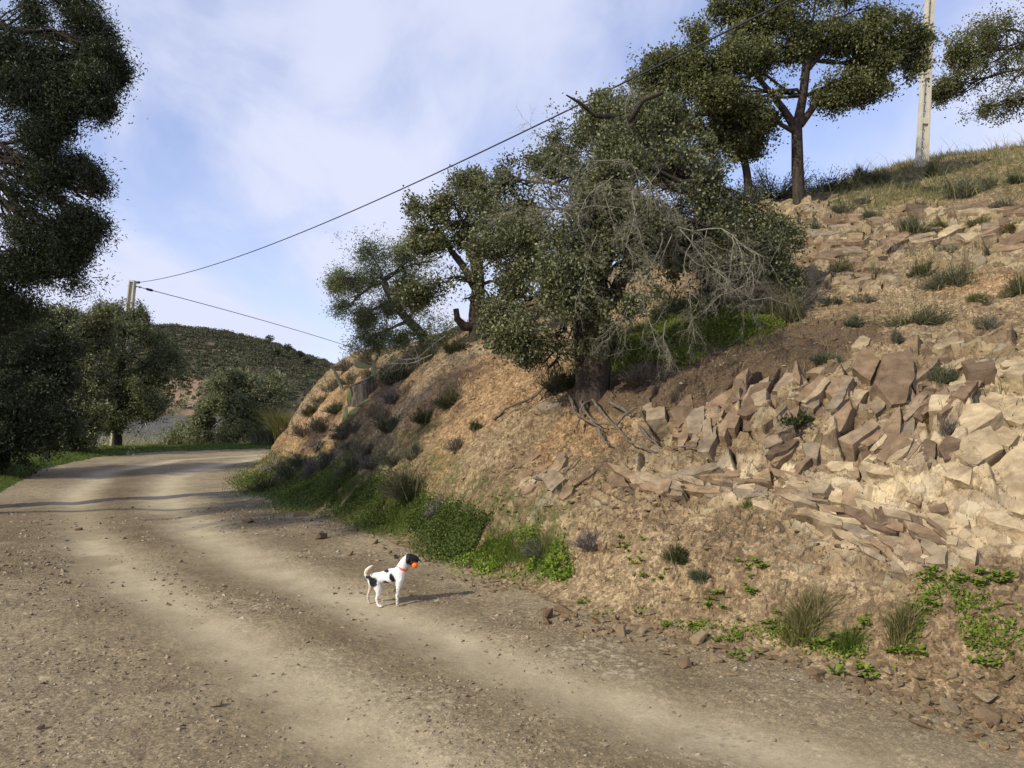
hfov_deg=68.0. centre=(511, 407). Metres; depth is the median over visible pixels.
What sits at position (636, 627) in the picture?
verge stone
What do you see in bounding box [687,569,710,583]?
shrub
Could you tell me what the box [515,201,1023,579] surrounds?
brown outcrop
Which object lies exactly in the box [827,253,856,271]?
dry bush
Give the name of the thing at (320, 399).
dry bush
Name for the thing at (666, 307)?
shrub
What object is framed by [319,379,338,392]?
dry bush
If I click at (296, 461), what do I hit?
dry bush
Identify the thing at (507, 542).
roadside grass
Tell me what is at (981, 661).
weed plant
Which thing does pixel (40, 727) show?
verge stone
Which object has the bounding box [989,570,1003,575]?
weed plant
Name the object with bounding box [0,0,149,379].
oak tree
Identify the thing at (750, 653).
pale stone
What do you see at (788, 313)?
shrub
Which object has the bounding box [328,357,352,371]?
dry bush
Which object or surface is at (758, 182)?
shrub
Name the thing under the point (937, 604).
weed plant
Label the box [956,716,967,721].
verge stone
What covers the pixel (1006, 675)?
verge stone
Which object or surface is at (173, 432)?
leafy bush
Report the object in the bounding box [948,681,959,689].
verge stone
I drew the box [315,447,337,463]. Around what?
dry bush
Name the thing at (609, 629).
pale stone
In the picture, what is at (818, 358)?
dry bush
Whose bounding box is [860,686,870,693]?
verge stone
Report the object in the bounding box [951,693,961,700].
verge stone
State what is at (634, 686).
road
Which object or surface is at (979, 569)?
weed plant
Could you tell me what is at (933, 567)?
weed plant
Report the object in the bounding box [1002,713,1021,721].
verge stone
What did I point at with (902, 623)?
grass tuft
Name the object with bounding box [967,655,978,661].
weed plant
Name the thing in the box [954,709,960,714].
pale stone
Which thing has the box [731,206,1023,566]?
pale outcrop
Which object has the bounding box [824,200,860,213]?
dry bush
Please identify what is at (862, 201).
dry bush
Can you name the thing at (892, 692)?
verge stone
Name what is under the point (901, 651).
weed plant
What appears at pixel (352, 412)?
prickly pear
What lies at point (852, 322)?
dry bush
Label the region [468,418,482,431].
shrub
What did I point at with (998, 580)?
weed plant
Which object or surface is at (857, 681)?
verge stone
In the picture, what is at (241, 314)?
overhead cable
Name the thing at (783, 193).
shrub
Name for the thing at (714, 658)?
verge stone
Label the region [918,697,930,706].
verge stone
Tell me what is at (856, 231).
dry bush
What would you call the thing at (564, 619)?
pale stone
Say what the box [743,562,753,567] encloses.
weed plant
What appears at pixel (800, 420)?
shrub
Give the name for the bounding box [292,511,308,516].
verge stone
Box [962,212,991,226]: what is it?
dry bush
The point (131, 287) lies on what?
utility pole
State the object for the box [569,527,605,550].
shrub
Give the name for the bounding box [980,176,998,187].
dry bush
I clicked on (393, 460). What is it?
dry bush
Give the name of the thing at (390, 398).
dry bush
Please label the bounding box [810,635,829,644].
weed plant
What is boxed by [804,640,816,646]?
weed plant
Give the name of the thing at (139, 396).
olive tree
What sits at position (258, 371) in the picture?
leafy tree
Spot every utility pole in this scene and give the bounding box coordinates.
[110,280,141,445]
[915,0,934,166]
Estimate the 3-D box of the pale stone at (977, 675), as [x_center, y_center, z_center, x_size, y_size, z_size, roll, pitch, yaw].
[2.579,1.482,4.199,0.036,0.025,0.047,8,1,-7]
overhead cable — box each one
[136,286,358,349]
[139,0,789,282]
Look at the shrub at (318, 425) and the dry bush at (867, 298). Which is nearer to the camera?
the dry bush at (867, 298)
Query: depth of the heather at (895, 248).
11.36 m
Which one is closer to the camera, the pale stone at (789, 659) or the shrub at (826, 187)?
the pale stone at (789, 659)
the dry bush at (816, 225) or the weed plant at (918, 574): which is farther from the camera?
the dry bush at (816, 225)
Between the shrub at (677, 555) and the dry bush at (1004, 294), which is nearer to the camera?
the shrub at (677, 555)
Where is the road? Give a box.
[0,448,1023,767]
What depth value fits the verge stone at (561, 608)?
5.91 m
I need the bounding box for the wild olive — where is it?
[316,222,465,367]
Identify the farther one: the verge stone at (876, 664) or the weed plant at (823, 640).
the weed plant at (823, 640)
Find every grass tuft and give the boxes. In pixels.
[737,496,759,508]
[739,569,871,647]
[824,620,876,654]
[866,252,885,278]
[867,591,935,646]
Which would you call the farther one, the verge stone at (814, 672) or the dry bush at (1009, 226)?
the dry bush at (1009, 226)
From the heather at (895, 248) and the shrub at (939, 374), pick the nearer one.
the shrub at (939, 374)
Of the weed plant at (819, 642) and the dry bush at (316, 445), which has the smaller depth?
the weed plant at (819, 642)
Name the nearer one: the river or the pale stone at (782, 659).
the pale stone at (782, 659)
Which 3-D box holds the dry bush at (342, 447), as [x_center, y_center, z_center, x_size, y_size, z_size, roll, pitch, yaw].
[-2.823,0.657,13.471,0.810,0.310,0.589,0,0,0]
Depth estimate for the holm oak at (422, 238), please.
13.34 m
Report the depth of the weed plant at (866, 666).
4.50 m
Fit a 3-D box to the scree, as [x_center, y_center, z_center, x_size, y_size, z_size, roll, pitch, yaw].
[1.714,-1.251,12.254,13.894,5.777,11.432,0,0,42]
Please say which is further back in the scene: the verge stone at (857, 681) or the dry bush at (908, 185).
the dry bush at (908, 185)
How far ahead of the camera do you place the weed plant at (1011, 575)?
4.58 m
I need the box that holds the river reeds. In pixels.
[87,428,257,447]
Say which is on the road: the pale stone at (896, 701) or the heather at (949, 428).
the pale stone at (896, 701)
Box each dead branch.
[353,348,431,380]
[387,333,445,370]
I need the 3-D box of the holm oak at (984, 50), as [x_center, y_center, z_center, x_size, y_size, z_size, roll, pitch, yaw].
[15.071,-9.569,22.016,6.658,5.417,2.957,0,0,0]
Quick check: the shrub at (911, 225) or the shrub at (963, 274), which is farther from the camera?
the shrub at (911, 225)
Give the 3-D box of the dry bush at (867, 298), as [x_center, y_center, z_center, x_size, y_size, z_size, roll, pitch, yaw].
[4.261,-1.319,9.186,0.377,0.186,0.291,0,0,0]
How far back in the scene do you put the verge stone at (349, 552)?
8.26 m
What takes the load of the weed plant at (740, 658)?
on the road
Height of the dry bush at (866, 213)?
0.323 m
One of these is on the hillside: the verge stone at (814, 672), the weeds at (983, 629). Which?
the weeds at (983, 629)
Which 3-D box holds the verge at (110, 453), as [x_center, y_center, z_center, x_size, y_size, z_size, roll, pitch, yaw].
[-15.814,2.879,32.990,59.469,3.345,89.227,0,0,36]
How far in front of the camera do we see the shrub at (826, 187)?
16.72 m
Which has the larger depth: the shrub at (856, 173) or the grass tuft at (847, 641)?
the shrub at (856, 173)
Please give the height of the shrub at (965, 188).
0.819 m
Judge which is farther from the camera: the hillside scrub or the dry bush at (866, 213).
the hillside scrub
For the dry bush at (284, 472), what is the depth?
14.12 m
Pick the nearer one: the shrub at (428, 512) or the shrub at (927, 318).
the shrub at (927, 318)
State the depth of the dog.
6.21 m
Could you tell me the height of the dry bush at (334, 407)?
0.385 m
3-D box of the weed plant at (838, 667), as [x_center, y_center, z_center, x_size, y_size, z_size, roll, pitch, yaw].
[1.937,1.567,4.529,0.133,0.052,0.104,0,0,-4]
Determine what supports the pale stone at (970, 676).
on the hillside
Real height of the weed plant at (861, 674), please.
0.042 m
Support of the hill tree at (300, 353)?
on the hills
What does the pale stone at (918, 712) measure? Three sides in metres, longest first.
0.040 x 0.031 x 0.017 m
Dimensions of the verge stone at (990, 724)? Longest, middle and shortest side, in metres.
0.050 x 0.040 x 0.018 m
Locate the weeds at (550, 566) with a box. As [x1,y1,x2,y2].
[444,519,577,583]
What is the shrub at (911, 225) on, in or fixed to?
on the hillside
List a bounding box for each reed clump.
[243,405,295,444]
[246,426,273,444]
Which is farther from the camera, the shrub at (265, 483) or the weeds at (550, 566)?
the shrub at (265, 483)
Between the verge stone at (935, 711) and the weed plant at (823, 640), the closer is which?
the verge stone at (935, 711)
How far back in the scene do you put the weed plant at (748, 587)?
5.30 m
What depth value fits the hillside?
6.93 m
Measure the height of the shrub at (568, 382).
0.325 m
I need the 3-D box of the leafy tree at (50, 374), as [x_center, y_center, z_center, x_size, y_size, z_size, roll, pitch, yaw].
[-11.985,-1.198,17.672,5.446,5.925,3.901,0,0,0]
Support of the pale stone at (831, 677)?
on the hillside
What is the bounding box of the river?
[96,415,291,446]
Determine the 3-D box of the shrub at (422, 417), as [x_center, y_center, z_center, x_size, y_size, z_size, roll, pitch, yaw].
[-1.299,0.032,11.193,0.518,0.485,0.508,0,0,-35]
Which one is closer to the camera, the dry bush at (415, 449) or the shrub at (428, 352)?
the dry bush at (415, 449)
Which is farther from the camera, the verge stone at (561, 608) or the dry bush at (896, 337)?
the dry bush at (896, 337)
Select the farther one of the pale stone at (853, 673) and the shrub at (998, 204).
the shrub at (998, 204)
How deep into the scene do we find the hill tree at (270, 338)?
539.12 m
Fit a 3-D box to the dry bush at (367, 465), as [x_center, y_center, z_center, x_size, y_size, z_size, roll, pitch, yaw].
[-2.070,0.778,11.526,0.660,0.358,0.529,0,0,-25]
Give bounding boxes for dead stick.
[330,363,342,388]
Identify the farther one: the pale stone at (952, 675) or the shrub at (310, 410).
the shrub at (310, 410)
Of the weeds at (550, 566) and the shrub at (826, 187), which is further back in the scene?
the shrub at (826, 187)
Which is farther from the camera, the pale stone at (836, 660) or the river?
the river
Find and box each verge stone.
[36,724,44,729]
[241,517,253,522]
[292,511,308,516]
[314,532,326,539]
[345,550,352,555]
[346,525,357,530]
[542,608,552,618]
[557,603,571,613]
[634,624,639,630]
[651,623,658,629]
[676,657,691,668]
[689,629,706,644]
[710,653,724,662]
[712,644,724,648]
[793,655,802,661]
[807,667,826,676]
[816,676,821,682]
[853,678,864,684]
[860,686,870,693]
[868,658,881,668]
[875,683,889,692]
[889,690,899,696]
[902,709,913,718]
[909,668,924,679]
[913,690,923,694]
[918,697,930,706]
[929,706,939,715]
[932,695,942,700]
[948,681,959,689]
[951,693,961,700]
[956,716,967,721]
[964,705,973,710]
[973,704,1000,725]
[987,721,993,727]
[1000,671,1014,679]
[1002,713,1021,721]
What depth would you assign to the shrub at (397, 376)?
14.45 m
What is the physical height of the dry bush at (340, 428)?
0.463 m
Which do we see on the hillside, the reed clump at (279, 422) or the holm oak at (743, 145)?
the holm oak at (743, 145)
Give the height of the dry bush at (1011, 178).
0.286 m
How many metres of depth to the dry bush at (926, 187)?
14.82 m
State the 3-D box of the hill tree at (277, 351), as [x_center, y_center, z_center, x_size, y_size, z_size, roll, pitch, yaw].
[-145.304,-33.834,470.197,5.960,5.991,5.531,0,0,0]
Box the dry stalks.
[810,128,1023,206]
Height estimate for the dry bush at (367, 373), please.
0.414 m
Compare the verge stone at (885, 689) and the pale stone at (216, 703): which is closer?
the pale stone at (216, 703)
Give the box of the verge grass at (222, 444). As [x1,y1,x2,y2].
[0,441,271,491]
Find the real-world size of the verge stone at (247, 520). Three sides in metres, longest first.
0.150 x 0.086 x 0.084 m
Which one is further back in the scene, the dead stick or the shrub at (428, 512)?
the dead stick
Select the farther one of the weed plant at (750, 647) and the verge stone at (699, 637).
the verge stone at (699, 637)
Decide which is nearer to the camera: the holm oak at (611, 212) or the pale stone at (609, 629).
the pale stone at (609, 629)
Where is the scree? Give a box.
[267,191,1023,698]
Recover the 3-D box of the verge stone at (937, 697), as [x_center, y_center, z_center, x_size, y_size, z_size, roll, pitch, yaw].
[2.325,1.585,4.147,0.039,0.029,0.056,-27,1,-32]
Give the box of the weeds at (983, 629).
[591,564,1023,673]
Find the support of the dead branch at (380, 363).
on the hillside
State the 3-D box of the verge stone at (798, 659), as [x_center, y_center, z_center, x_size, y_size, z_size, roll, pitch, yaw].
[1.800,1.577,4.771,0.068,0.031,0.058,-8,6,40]
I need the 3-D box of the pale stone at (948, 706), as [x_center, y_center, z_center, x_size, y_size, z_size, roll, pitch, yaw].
[2.303,1.580,3.996,0.084,0.053,0.108,18,24,5]
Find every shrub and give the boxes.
[243,467,279,493]
[259,447,293,472]
[296,452,325,478]
[298,402,317,416]
[308,413,331,433]
[323,366,361,386]
[324,419,383,478]
[351,346,376,365]
[362,405,409,433]
[367,346,415,384]
[373,431,433,502]
[402,336,446,362]
[409,399,433,424]
[420,487,445,515]
[428,375,466,408]
[438,328,471,354]
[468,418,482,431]
[515,521,558,561]
[532,346,573,392]
[554,366,574,389]
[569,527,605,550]
[611,358,667,388]
[635,269,690,318]
[654,534,689,564]
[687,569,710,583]
[718,173,778,203]
[733,157,824,200]
[756,257,818,323]
[777,407,813,428]
[805,164,863,193]
[835,157,875,182]
[855,160,891,183]
[864,281,963,329]
[884,203,941,234]
[901,243,941,276]
[909,233,1002,289]
[912,151,956,177]
[918,360,961,383]
[931,150,1004,198]
[978,194,1021,208]
[994,256,1023,296]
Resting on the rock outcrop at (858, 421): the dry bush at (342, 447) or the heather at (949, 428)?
the heather at (949, 428)
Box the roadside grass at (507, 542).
[220,462,569,574]
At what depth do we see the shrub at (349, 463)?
11.94 m
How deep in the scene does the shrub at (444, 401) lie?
10.95 m
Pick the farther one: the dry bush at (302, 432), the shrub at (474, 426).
the dry bush at (302, 432)
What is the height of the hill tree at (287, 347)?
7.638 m
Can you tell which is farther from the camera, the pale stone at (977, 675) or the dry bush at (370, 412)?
the dry bush at (370, 412)
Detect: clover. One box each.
[221,443,494,567]
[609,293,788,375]
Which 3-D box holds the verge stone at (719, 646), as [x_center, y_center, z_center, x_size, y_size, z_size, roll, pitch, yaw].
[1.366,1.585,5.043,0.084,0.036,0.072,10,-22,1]
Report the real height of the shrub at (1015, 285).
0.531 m
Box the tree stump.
[347,376,376,406]
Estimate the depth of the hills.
396.04 m
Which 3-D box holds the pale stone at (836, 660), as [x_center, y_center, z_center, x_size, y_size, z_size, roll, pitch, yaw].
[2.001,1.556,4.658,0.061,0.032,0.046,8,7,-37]
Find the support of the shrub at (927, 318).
on the hillside
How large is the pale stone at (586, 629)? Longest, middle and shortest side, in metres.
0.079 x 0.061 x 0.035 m
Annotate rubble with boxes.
[374,443,1023,757]
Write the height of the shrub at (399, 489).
0.964 m
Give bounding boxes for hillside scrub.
[3,322,334,413]
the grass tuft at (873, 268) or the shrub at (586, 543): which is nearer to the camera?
the shrub at (586, 543)
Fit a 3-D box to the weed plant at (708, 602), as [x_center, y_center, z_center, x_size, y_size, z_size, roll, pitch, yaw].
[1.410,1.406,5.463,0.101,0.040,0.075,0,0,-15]
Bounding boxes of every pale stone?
[210,700,221,706]
[368,539,377,543]
[560,617,568,621]
[581,627,591,631]
[605,625,612,631]
[636,626,646,633]
[745,651,756,657]
[777,655,787,663]
[786,656,794,661]
[825,673,840,680]
[833,657,841,663]
[849,669,864,676]
[891,676,898,685]
[891,699,901,704]
[914,709,922,714]
[921,693,929,698]
[939,697,960,714]
[946,671,957,678]
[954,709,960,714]
[967,674,975,681]
[972,689,997,701]
[973,673,983,677]
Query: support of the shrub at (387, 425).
on the hillside
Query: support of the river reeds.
on the verge at (110, 453)
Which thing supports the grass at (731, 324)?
on the hillside
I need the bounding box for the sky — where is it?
[0,0,1023,363]
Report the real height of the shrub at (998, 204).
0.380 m
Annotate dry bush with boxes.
[270,460,302,479]
[280,419,310,438]
[285,448,310,467]
[293,400,323,416]
[307,393,327,405]
[311,434,323,453]
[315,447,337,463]
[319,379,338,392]
[321,400,345,414]
[325,415,361,433]
[327,432,348,441]
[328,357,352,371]
[330,437,361,450]
[346,441,375,454]
[353,450,382,470]
[356,401,391,421]
[360,366,378,379]
[368,443,404,467]
[378,387,400,405]
[399,439,422,459]
[442,434,464,452]
[806,351,846,363]
[809,221,826,228]
[818,293,842,305]
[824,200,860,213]
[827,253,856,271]
[842,313,864,327]
[843,228,866,236]
[849,292,879,303]
[852,196,872,205]
[856,207,883,219]
[889,326,904,343]
[897,179,923,189]
[913,199,927,204]
[919,184,941,191]
[928,220,947,227]
[934,245,959,252]
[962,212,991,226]
[963,291,993,303]
[971,312,1005,329]
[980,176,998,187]
[996,288,1017,298]
[1000,217,1021,231]
[1001,171,1023,183]
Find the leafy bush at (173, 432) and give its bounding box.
[153,416,217,444]
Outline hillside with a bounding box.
[231,145,1023,724]
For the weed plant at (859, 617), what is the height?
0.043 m
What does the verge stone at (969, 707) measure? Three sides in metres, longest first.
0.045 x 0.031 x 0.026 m
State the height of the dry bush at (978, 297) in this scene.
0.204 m
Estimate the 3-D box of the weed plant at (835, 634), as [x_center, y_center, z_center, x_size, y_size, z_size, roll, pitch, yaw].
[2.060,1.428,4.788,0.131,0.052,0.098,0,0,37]
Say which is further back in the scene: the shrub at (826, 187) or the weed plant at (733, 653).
the shrub at (826, 187)
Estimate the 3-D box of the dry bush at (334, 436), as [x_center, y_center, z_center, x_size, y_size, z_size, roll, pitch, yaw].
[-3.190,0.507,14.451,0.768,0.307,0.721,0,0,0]
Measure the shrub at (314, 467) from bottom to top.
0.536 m
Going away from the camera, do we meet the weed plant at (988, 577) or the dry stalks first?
the weed plant at (988, 577)
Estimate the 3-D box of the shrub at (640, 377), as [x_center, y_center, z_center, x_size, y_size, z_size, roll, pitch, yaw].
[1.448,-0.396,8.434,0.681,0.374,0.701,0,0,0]
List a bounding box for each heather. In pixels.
[874,240,923,254]
[935,414,963,437]
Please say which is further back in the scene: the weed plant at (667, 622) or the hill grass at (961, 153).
the hill grass at (961, 153)
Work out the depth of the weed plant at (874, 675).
4.43 m
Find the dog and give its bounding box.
[364,553,420,606]
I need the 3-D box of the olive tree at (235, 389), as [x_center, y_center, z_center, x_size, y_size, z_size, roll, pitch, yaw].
[-13.150,0.044,35.459,5.682,5.490,3.944,0,0,0]
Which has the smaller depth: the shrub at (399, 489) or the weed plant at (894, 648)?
the weed plant at (894, 648)
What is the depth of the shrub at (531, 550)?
6.94 m
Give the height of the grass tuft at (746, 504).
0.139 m
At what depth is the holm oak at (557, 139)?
16.50 m
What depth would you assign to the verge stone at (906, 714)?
3.91 m
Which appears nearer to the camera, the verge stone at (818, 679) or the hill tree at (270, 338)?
the verge stone at (818, 679)
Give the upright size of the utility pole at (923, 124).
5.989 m
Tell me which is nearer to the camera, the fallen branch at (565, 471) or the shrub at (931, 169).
the fallen branch at (565, 471)
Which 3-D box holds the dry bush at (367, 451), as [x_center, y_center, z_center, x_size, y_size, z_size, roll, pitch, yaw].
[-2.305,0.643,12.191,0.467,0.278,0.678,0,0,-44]
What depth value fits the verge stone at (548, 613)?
5.75 m
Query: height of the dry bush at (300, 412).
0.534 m
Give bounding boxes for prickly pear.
[342,388,371,421]
[354,354,379,377]
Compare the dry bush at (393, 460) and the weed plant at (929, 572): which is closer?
the weed plant at (929, 572)
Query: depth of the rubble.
4.92 m
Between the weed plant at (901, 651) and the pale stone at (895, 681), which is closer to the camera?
the pale stone at (895, 681)
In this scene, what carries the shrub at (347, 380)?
on the hillside
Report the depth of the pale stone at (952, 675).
4.24 m
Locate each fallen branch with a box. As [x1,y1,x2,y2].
[493,385,546,419]
[533,456,578,479]
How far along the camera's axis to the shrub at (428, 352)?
14.12 m
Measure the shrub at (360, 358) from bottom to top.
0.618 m
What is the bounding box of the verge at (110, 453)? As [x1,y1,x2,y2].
[0,443,625,636]
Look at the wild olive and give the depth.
14.99 m
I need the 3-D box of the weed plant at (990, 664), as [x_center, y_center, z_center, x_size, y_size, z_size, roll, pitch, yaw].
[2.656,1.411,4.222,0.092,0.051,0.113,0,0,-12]
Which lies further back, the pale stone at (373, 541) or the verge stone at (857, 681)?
the pale stone at (373, 541)
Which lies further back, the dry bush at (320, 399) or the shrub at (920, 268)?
the dry bush at (320, 399)
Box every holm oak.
[388,162,554,342]
[452,77,818,452]
[537,92,733,204]
[611,65,793,203]
[624,0,952,204]
[917,0,1023,127]
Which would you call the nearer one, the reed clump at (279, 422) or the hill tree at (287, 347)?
the reed clump at (279, 422)
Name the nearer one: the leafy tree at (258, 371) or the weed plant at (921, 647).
the weed plant at (921, 647)
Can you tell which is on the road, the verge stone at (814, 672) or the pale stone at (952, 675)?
the verge stone at (814, 672)
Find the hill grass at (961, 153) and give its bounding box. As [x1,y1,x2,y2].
[834,139,1023,210]
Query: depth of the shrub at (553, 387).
9.35 m
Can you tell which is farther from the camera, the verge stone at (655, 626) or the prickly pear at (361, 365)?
the prickly pear at (361, 365)
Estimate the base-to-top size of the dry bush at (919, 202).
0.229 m
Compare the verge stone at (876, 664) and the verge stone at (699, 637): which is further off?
the verge stone at (699, 637)
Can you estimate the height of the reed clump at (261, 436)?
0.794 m
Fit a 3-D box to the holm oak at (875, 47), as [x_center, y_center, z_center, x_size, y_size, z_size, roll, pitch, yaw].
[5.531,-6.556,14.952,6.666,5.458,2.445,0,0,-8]
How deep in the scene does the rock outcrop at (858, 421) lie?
6.41 m
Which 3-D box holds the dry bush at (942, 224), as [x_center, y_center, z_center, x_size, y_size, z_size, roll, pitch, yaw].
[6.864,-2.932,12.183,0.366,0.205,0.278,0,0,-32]
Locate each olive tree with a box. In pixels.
[47,293,195,445]
[167,353,293,443]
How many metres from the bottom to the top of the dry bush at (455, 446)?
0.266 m
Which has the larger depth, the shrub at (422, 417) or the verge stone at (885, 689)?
the shrub at (422, 417)
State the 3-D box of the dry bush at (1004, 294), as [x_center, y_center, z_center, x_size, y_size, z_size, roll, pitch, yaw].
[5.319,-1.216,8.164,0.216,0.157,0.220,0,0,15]
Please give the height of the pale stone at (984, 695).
0.045 m
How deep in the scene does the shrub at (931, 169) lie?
15.95 m
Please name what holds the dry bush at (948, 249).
on the hillside
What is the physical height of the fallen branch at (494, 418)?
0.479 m
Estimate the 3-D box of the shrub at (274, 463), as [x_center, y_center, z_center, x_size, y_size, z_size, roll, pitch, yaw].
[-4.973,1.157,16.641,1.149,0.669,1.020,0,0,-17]
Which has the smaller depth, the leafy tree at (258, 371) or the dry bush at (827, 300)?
the dry bush at (827, 300)
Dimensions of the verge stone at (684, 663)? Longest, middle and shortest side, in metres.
0.097 x 0.068 x 0.053 m
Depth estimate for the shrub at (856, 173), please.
17.87 m
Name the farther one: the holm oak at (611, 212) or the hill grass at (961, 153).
the hill grass at (961, 153)
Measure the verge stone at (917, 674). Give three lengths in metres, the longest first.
0.086 x 0.070 x 0.039 m
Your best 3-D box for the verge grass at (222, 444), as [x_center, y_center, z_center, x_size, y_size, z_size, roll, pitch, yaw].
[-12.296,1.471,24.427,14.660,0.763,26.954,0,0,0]
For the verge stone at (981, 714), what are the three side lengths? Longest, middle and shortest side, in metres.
0.120 x 0.083 x 0.066 m
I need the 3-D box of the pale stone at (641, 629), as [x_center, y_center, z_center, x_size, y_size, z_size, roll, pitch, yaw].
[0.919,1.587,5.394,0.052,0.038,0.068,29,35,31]
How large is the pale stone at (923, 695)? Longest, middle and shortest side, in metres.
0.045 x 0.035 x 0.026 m
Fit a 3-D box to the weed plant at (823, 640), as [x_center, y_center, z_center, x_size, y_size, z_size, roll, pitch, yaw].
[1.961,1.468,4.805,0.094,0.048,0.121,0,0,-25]
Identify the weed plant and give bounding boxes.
[661,620,671,625]
[699,600,712,605]
[726,650,742,655]
[734,656,746,661]
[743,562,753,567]
[743,585,758,590]
[744,646,762,652]
[750,557,761,562]
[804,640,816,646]
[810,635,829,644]
[814,635,831,644]
[825,663,847,673]
[827,630,847,638]
[855,662,876,671]
[855,671,866,676]
[857,616,871,624]
[864,671,879,678]
[884,647,898,652]
[895,646,909,652]
[903,601,916,607]
[903,644,927,655]
[915,572,930,579]
[920,593,939,603]
[924,568,938,574]
[930,564,940,569]
[931,602,942,606]
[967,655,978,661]
[969,578,986,583]
[973,567,985,573]
[974,655,992,664]
[979,655,1001,667]
[981,574,992,579]
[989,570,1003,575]
[992,577,1007,582]
[1002,571,1017,578]
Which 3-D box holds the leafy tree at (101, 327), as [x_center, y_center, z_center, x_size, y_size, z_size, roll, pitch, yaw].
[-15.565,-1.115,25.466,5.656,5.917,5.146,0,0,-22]
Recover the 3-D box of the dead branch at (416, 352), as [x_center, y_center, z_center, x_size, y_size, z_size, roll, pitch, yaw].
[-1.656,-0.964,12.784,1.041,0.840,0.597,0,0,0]
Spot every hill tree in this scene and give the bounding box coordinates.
[265,335,274,340]
[273,349,281,354]
[283,343,292,350]
[296,351,304,357]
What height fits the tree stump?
0.642 m
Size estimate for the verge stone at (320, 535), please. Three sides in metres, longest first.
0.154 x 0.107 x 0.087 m
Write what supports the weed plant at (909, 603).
on the hillside
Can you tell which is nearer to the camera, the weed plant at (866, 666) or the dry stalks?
the weed plant at (866, 666)
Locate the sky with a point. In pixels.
(257, 124)
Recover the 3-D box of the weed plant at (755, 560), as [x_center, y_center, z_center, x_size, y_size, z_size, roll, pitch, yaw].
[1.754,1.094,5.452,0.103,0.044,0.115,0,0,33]
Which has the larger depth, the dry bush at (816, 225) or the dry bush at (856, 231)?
the dry bush at (816, 225)
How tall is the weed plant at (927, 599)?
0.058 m
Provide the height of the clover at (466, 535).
0.904 m
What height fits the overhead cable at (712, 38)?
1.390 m
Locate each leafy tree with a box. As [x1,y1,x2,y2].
[0,293,103,475]
[0,293,144,455]
[240,359,298,413]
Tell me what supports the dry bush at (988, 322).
on the hillside
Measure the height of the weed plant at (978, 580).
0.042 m
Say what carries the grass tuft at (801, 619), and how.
on the hillside
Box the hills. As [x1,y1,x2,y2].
[72,327,324,415]
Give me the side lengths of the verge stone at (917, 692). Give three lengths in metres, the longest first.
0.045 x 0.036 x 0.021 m

